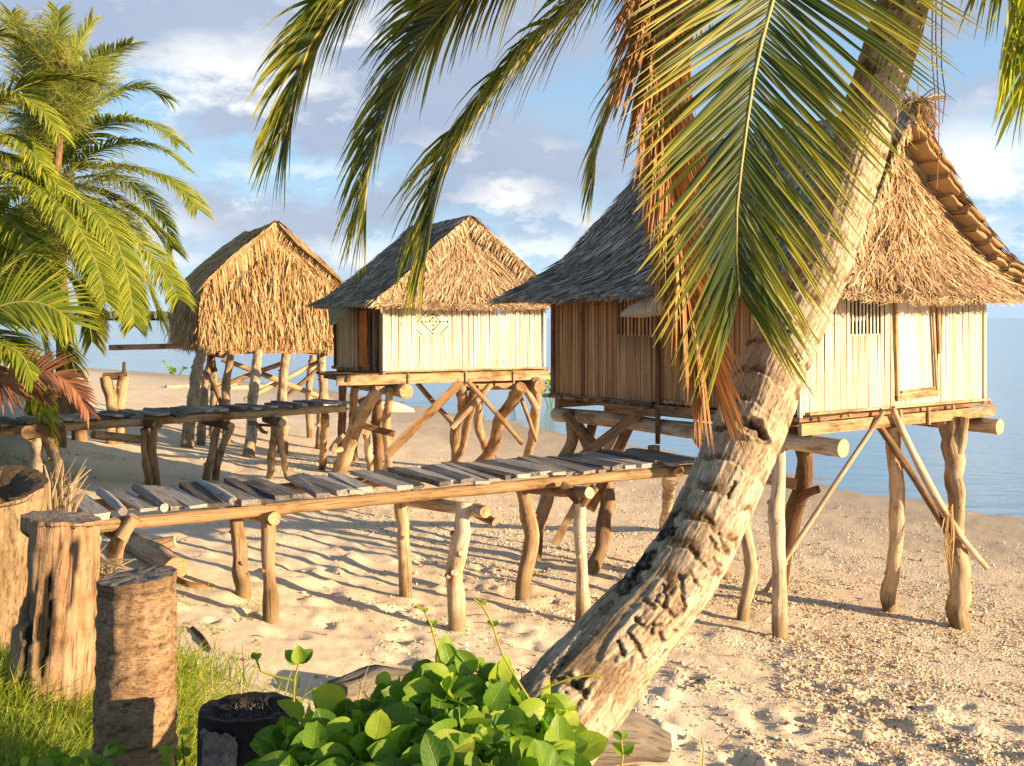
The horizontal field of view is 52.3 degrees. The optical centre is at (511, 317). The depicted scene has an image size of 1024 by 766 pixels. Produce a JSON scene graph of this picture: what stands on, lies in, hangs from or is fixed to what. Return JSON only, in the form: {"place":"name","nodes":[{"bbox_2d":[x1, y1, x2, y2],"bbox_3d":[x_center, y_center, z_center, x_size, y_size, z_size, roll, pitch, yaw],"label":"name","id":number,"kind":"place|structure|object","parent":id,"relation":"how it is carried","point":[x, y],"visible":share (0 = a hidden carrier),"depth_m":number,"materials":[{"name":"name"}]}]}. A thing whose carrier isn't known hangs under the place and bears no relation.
{"place":"outdoors","nodes":[
{"label":"outdoors","id":0,"kind":"place"},
{"bbox_2d":[0,364,1023,765],"bbox_3d":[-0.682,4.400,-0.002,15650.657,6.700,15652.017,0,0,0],"label":"beach ground","id":1,"kind":"structure","parent":0,"point":[350,632],"depth_m":10.96,"materials":[{"name":"beige sand"}]},
{"bbox_2d":[0,465,48,653],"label":"tree stump","id":2,"kind":"object","parent":1,"relation":"on","point":[23,489],"visible":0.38,"depth_m":6.01,"materials":[{"name":"brown wood"}]},
{"bbox_2d":[26,407,32,415],"bbox_3d":[-8.725,1.714,18.918,0.176,1.561,3.180,0,0,-25],"label":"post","id":3,"kind":"object","parent":1,"relation":"on","point":[30,413],"visible":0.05,"depth_m":18.97,"materials":[{"name":"brown wood"}]},
{"bbox_2d":[5,509,101,713],"bbox_3d":[-2.371,1.665,5.397,0.417,1.284,0.604,0,0,0],"label":"tree stump","id":4,"kind":"object","parent":1,"relation":"on","point":[54,629],"visible":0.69,"depth_m":5.29,"materials":[{"name":"brown wood"}]},
{"bbox_2d":[0,239,108,446],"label":"coconut palm","id":5,"kind":"object","parent":1,"relation":"on","point":[28,377],"visible":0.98,"depth_m":12.61,"materials":[{"name":"green plant"}]},
{"bbox_2d":[33,450,90,511],"bbox_3d":[-2.982,1.299,6.904,0.445,0.860,0.644,0,0,-40],"label":"grass tuft","id":6,"kind":"object","parent":1,"relation":"on","point":[61,495],"visible":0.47,"depth_m":6.80,"materials":[{"name":"beige plant"}]},
{"bbox_2d":[0,24,151,386],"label":"coconut palm","id":7,"kind":"object","parent":1,"relation":"on","point":[67,209],"visible":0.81,"depth_m":14.62,"materials":[{"name":"green plant"}]},
{"bbox_2d":[0,2,156,447],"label":"coconut palm","id":8,"kind":"object","parent":1,"relation":"on","point":[66,101],"visible":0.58,"depth_m":17.88,"materials":[{"name":"green plant"}]},
{"bbox_2d":[0,0,215,440],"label":"coconut palm","id":9,"kind":"object","parent":1,"relation":"on","point":[170,278],"visible":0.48,"depth_m":19.93,"materials":[{"name":"green plant"}]},
{"bbox_2d":[100,362,128,444],"bbox_3d":[-7.776,1.841,20.562,0.489,1.931,0.533,0,0,28],"label":"landing post","id":10,"kind":"object","parent":1,"relation":"on","point":[114,400],"visible":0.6,"depth_m":20.44,"materials":[{"name":"brown wood"}]},
{"bbox_2d":[96,542,136,608],"bbox_3d":[-2.504,1.635,6.413,0.379,0.589,0.723,0,0,-21],"label":"grass tuft","id":11,"kind":"object","parent":1,"relation":"on","point":[109,564],"visible":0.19,"depth_m":6.25,"materials":[{"name":"beige plant"}]},
{"bbox_2d":[92,565,177,765],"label":"tree stump","id":12,"kind":"object","parent":1,"relation":"on","point":[134,704],"visible":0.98,"depth_m":3.77,"materials":[{"name":"brown wood"}]},
{"bbox_2d":[124,531,186,577],"bbox_3d":[-3.249,2.165,9.642,0.406,0.262,1.259,0,0,-40],"label":"driftwood log","id":13,"kind":"object","parent":1,"relation":"on","point":[152,552],"visible":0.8,"depth_m":9.47,"materials":[{"name":"brown wood"}]},
{"bbox_2d":[0,399,349,484],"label":"footbridge","id":14,"kind":"object","parent":1,"relation":"on","point":[270,414],"visible":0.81,"depth_m":15.39,"materials":[{"name":"brown wood"}]},
{"bbox_2d":[163,360,186,375],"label":"mangrove seedling","id":15,"kind":"object","parent":1,"relation":"on","point":[172,370],"visible":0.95,"depth_m":65.89,"materials":[{"name":"green plant"}]},
{"bbox_2d":[177,576,205,588],"bbox_3d":[-2.801,2.269,8.926,0.382,0.087,0.132,0,0,27],"label":"driftwood stick","id":16,"kind":"object","parent":1,"relation":"on","point":[188,584],"visible":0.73,"depth_m":8.85,"materials":[{"name":"brown wood"}]},
{"bbox_2d":[0,450,384,765],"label":"grass","id":17,"kind":"structure","parent":1,"relation":"on","point":[34,734],"depth_m":5.10,"materials":[{"name":"green plant"}]},
{"bbox_2d":[20,739,123,765],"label":"bean seedling","id":18,"kind":"object","parent":17,"relation":"on","point":[113,747],"visible":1,"depth_m":3.53,"materials":[{"name":"green plant"}]},
{"bbox_2d":[158,722,197,765],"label":"bean seedling","id":19,"kind":"object","parent":17,"relation":"on","point":[165,751],"visible":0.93,"depth_m":3.50,"materials":[{"name":"green plant"}]},
{"bbox_2d":[165,383,237,387],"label":"driftwood branch","id":20,"kind":"object","parent":1,"relation":"on","point":[177,386],"visible":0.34,"depth_m":50.67,"materials":[{"name":"beige wood"}]},
{"bbox_2d":[191,626,211,651],"bbox_3d":[-2.157,2.229,7.252,0.033,0.040,0.571,0,0,-29],"label":"driftwood stick","id":21,"kind":"object","parent":1,"relation":"on","point":[199,634],"visible":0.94,"depth_m":7.22,"materials":[{"name":"brown wood"}]},
{"bbox_2d":[109,220,342,457],"bbox_3d":[-6.551,0.543,25.792,5.800,6.057,9.123,0,0,-27],"label":"stilt hut","id":22,"kind":"object","parent":1,"relation":"on","point":[254,292],"visible":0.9,"depth_m":26.43,"materials":[{"name":"plant"}]},
{"bbox_2d":[197,691,297,765],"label":"tree stump","id":23,"kind":"object","parent":1,"relation":"on","point":[230,727],"visible":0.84,"depth_m":3.28,"materials":[{"name":"black wood"}]},
{"bbox_2d":[230,381,296,388],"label":"driftwood branch","id":24,"kind":"object","parent":1,"relation":"on","point":[241,386],"visible":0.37,"depth_m":52.82,"materials":[{"name":"beige wood"}]},
{"bbox_2d":[326,664,412,701],"bbox_3d":[-0.842,2.358,6.553,0.725,0.305,0.320,0,0,-35],"label":"driftwood log","id":25,"kind":"object","parent":1,"relation":"on","point":[348,682],"visible":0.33,"depth_m":6.44,"materials":[{"name":"brown wood"}]},
{"bbox_2d":[71,445,695,631],"bbox_3d":[0.409,2.567,11.543,3.370,2.297,11.067,0,0,37],"label":"footbridge","id":26,"kind":"object","parent":1,"relation":"on","point":[248,497],"visible":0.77,"depth_m":9.22,"materials":[{"name":"brown wood"}]},
{"bbox_2d":[382,401,413,411],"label":"rowing boat","id":27,"kind":"object","parent":1,"relation":"on","point":[398,407],"visible":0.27,"depth_m":40.85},
{"bbox_2d":[304,215,550,474],"bbox_3d":[-1.554,0.946,21.121,5.115,5.779,5.536,0,0,-15],"label":"stilt hut","id":28,"kind":"object","parent":1,"relation":"on","point":[474,265],"visible":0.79,"depth_m":19.45,"materials":[{"name":"brown wood"}]},
{"bbox_2d":[328,302,349,324],"bbox_3d":[-3.288,-0.074,19.797,0.100,0.452,1.053,0,0,-32],"label":"hanging cloth","id":29,"kind":"object","parent":28,"relation":"hanging from","point":[334,315],"visible":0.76,"depth_m":19.97,"materials":[{"name":"fabric"}]},
{"bbox_2d":[359,310,367,366],"bbox_3d":[-2.788,0.390,19.551,0.082,1.060,0.440,0,0,-27],"label":"curtain","id":30,"kind":"object","parent":28,"relation":"hanging from","point":[363,347],"visible":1,"depth_m":19.55,"materials":[{"name":"orange fabric"}]},
{"bbox_2d":[416,308,448,335],"bbox_3d":[-1.461,0.075,19.145,0.699,0.549,0.035,0,0,-27],"label":"woven window","id":31,"kind":"structure","parent":28,"relation":"in","point":[433,322],"depth_m":19.15,"materials":[{"name":"beige wicker"}]},
{"bbox_2d":[244,598,703,765],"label":"bean vine","id":32,"kind":"object","parent":1,"relation":"on","point":[444,709],"visible":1,"depth_m":2.71,"materials":[{"name":"green plant"}]},
{"bbox_2d":[540,373,552,406],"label":"mangrove seedling","id":33,"kind":"object","parent":1,"relation":"on","point":[548,381],"visible":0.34,"depth_m":43.97,"materials":[{"name":"green plant"}]},
{"bbox_2d":[177,447,1022,763],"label":"beach litter","id":34,"kind":"object","parent":1,"relation":"on","point":[655,695],"visible":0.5,"depth_m":8.14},
{"bbox_2d":[593,711,671,765],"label":"driftwood log","id":35,"kind":"object","parent":1,"relation":"on","point":[650,739],"visible":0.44,"depth_m":6.16,"materials":[{"name":"brown wood"}]},
{"bbox_2d":[243,0,1023,765],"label":"coconut palm","id":36,"kind":"object","parent":1,"relation":"on","point":[625,634],"visible":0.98,"depth_m":3.45,"materials":[{"name":"green plant"}]},
{"bbox_2d":[486,75,1023,638],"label":"stilt hut","id":37,"kind":"object","parent":1,"relation":"on","point":[930,277],"visible":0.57,"depth_m":11.43,"materials":[{"name":"brown wood"}]},
{"bbox_2d":[620,299,651,335],"bbox_3d":[1.433,-0.030,12.061,0.014,0.480,0.525,0,0,-36],"label":"barred window","id":38,"kind":"structure","parent":37,"relation":"in","point":[628,301],"depth_m":12.10,"materials":[{"name":"beige wood"}]},
{"bbox_2d":[620,297,667,317],"bbox_3d":[1.543,-0.140,11.212,0.213,0.283,1.153,0,0,-38],"label":"rolled cloth","id":39,"kind":"object","parent":37,"relation":"hanging from","point":[637,309],"visible":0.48,"depth_m":11.26,"materials":[{"name":"beige fabric"}]},
{"bbox_2d":[660,314,701,401],"bbox_3d":[1.869,0.340,11.527,0.016,1.160,0.749,0,0,-36],"label":"door","id":40,"kind":"structure","parent":37,"relation":"in","point":[666,384],"depth_m":11.67,"materials":[{"name":"beige wood"}]},
{"bbox_2d":[851,299,881,334],"bbox_3d":[3.688,-0.050,10.854,0.516,0.460,0.026,0,0,-36],"label":"barred window","id":41,"kind":"structure","parent":37,"relation":"in","point":[864,317],"depth_m":10.84,"materials":[{"name":"brown wood"}]},
{"bbox_2d":[0,318,1023,517],"bbox_3d":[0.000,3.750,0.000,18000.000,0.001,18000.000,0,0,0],"label":"sea","id":42,"kind":"structure","parent":0,"point":[993,477],"depth_m":36.24,"materials":[{"name":"liquid"}]},
{"bbox_2d":[69,310,168,319],"bbox_3d":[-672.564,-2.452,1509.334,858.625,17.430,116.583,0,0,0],"label":"distant wood","id":43,"kind":"object","parent":42,"relation":"on","point":[152,317],"visible":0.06,"depth_m":1463.80,"materials":[{"name":"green plant"}]},
{"bbox_2d":[0,0,1023,317],"label":"sky","id":44,"kind":"structure","parent":0,"point":[518,177],"materials":[{"name":"blue"}]},
{"bbox_2d":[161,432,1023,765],"bbox_3d":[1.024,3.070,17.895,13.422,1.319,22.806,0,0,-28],"label":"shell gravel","id":45,"kind":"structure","parent":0,"point":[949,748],"depth_m":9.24,"materials":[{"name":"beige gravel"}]}
]}

